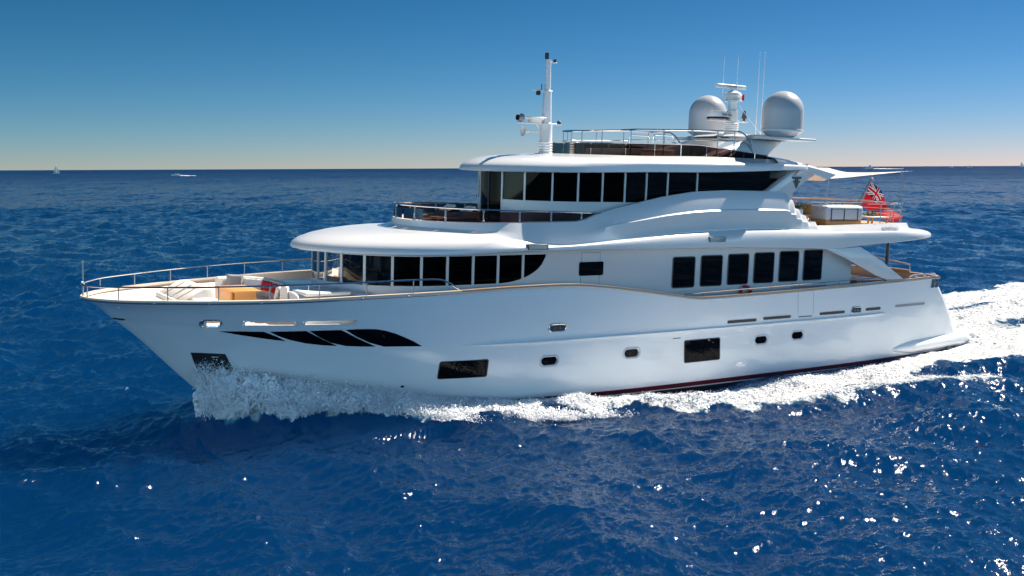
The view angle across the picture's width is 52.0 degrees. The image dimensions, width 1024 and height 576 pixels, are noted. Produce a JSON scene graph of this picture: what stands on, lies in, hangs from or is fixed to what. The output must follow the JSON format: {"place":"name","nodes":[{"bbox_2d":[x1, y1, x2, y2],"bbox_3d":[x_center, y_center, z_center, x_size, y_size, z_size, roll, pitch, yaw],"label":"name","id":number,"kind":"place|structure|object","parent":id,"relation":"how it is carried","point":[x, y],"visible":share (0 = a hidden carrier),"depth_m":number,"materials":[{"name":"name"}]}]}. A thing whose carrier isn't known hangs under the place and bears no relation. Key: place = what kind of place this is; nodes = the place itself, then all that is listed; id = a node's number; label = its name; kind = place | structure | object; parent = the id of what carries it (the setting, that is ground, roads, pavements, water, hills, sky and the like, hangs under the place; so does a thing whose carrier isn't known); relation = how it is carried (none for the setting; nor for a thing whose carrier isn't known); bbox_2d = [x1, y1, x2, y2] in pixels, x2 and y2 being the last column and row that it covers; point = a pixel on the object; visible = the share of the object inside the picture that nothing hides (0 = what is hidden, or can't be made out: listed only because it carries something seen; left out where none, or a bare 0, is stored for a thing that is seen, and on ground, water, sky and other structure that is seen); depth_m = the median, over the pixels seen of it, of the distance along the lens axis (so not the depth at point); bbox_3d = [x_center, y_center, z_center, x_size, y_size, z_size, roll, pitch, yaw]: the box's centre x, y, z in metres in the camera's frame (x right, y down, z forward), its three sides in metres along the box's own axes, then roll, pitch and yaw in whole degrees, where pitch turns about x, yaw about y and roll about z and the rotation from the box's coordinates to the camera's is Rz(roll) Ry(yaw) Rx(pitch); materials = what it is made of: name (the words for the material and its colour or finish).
{"place":"outdoors","nodes":[
{"label":"outdoors","id":0,"kind":"place"},
{"bbox_2d":[0,166,1023,575],"bbox_3d":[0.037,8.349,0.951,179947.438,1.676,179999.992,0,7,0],"label":"sea","id":1,"kind":"structure","parent":0,"point":[118,456],"depth_m":31.99,"materials":[{"name":"liquid"}]},
{"bbox_2d":[193,371,582,422],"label":"bow wave","id":2,"kind":"object","parent":1,"relation":"on","point":[296,413],"visible":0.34,"depth_m":33.50,"materials":[{"name":"white liquid"}]},
{"bbox_2d":[192,367,638,420],"bbox_3d":[-2.854,3.427,35.490,15.204,2.583,3.169,-2,7,-18],"label":"bow froth","id":3,"kind":"object","parent":1,"relation":"on","point":[272,384],"visible":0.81,"depth_m":34.10,"materials":[{"name":"white liquid"}]},
{"bbox_2d":[79,51,976,401],"bbox_3d":[4.474,-2.761,43.631,42.283,15.230,8.338,-3,8,-33],"label":"motor yacht","id":4,"kind":"object","parent":1,"relation":"on","point":[549,269],"visible":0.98,"depth_m":39.18,"materials":[{"name":"white"}]},
{"bbox_2d":[226,274,243,284],"bbox_3d":[-9.691,-0.191,36.676,0.620,0.620,0.186,1,-7,-7],"label":"cushion","id":5,"kind":"object","parent":4,"relation":"on","point":[234,279],"visible":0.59,"depth_m":36.61,"materials":[{"name":"grey fabric"}]},
{"bbox_2d":[215,285,260,299],"bbox_3d":[-9.155,0.486,35.022,1.020,0.973,1.700,-3,8,-33],"label":"folding table","id":6,"kind":"object","parent":4,"relation":"on","point":[237,293],"visible":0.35,"depth_m":34.49,"materials":[{"name":"orange wood"}]},
{"bbox_2d":[243,278,252,285],"bbox_3d":[-9.251,-0.163,36.735,0.380,0.380,0.114,3,-7,12],"label":"cushion","id":7,"kind":"object","parent":4,"relation":"on","point":[246,281],"visible":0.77,"depth_m":36.69,"materials":[{"name":"white fabric"}]},
{"bbox_2d":[250,278,255,287],"bbox_3d":[-9.036,-0.149,36.669,0.380,0.380,0.114,4,-7,22],"label":"cushion","id":8,"kind":"object","parent":4,"relation":"on","point":[252,282],"visible":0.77,"depth_m":36.62,"materials":[{"name":"white fabric"}]},
{"bbox_2d":[254,279,263,288],"bbox_3d":[-8.823,-0.127,36.543,0.380,0.380,0.114,6,-6,31],"label":"cushion","id":9,"kind":"object","parent":4,"relation":"on","point":[258,282],"visible":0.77,"depth_m":36.49,"materials":[{"name":"white fabric"}]},
{"bbox_2d":[260,280,266,289],"bbox_3d":[-8.575,-0.083,36.319,0.360,0.360,0.108,8,-5,42],"label":"cushion","id":10,"kind":"object","parent":4,"relation":"on","point":[263,283],"visible":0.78,"depth_m":36.28,"materials":[{"name":"red fabric"}]},
{"bbox_2d":[265,281,271,291],"bbox_3d":[-8.371,-0.047,36.067,0.108,0.360,0.360,14,-3,-39],"label":"cushion","id":11,"kind":"object","parent":4,"relation":"on","point":[267,288],"visible":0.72,"depth_m":35.99,"materials":[{"name":"red fabric"}]},
{"bbox_2d":[274,287,280,299],"bbox_3d":[-7.763,0.143,34.779,0.156,0.520,0.520,16,6,-2],"label":"cushion","id":12,"kind":"object","parent":4,"relation":"on","point":[277,294],"visible":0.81,"depth_m":34.57,"materials":[{"name":"beige fabric"}]},
{"bbox_2d":[412,204,455,221],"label":"sun lounger","id":13,"kind":"object","parent":4,"relation":"on","point":[450,205],"visible":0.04,"depth_m":40.07,"materials":[{"name":"beige"}]},
{"bbox_2d":[431,206,475,221],"bbox_3d":[-2.187,-2.690,38.612,1.650,0.658,0.600,-3,8,-33],"label":"sun lounger","id":14,"kind":"object","parent":4,"relation":"on","point":[473,207],"visible":0.06,"depth_m":38.82,"materials":[{"name":"beige"}]},
{"bbox_2d":[738,285,751,293],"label":"life ring","id":15,"kind":"object","parent":4,"relation":"hanging from","point":[746,286],"visible":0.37,"depth_m":43.48,"materials":[{"name":"red plastic"}]},
{"bbox_2d":[801,204,811,220],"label":"deck chair","id":16,"kind":"object","parent":4,"relation":"on","point":[807,212],"visible":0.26,"depth_m":46.45,"materials":[{"name":"brown wood"}]},
{"bbox_2d":[808,204,862,224],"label":"covered locker","id":17,"kind":"object","parent":4,"relation":"on","point":[827,214],"visible":0.95,"depth_m":46.76,"materials":[{"name":"grey fabric"}]},
{"bbox_2d":[850,275,881,282],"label":"dining table","id":18,"kind":"object","parent":4,"relation":"on","point":[856,277],"visible":0.31,"depth_m":50.23,"materials":[{"name":"beige"}]},
{"bbox_2d":[862,216,888,223],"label":"table","id":19,"kind":"object","parent":4,"relation":"on","point":[872,217],"visible":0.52,"depth_m":48.94,"materials":[{"name":"beige"}]},
{"bbox_2d":[863,211,877,215],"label":"flower bowl","id":20,"kind":"object","parent":19,"relation":"on","point":[868,213],"visible":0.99,"depth_m":49.14,"materials":[{"name":"grey"}]},
{"bbox_2d":[856,177,902,222],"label":"ensign flag","id":21,"kind":"object","parent":4,"relation":"attached to","point":[874,192],"visible":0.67,"depth_m":53.45,"materials":[{"name":"red fabric"}]},
{"bbox_2d":[402,362,998,422],"bbox_3d":[7.152,3.910,38.782,24.771,1.432,6.269,-4,7,-27],"label":"wake froth","id":22,"kind":"object","parent":1,"relation":"on","point":[739,395],"visible":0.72,"depth_m":38.66,"materials":[{"name":"white liquid"}]},
{"bbox_2d":[949,287,1023,343],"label":"stern froth","id":23,"kind":"object","parent":1,"relation":"on","point":[982,313],"visible":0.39,"depth_m":57.34,"materials":[{"name":"white liquid"}]},
{"bbox_2d":[0,0,1023,169],"label":"sky","id":24,"kind":"structure","parent":0,"point":[85,84],"materials":[{"name":"blue"}]},
{"bbox_2d":[795,201,807,208],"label":"flower bowl","id":25,"kind":"object","parent":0,"point":[799,206],"visible":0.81,"depth_m":45.15,"materials":[{"name":"green"}]}
]}

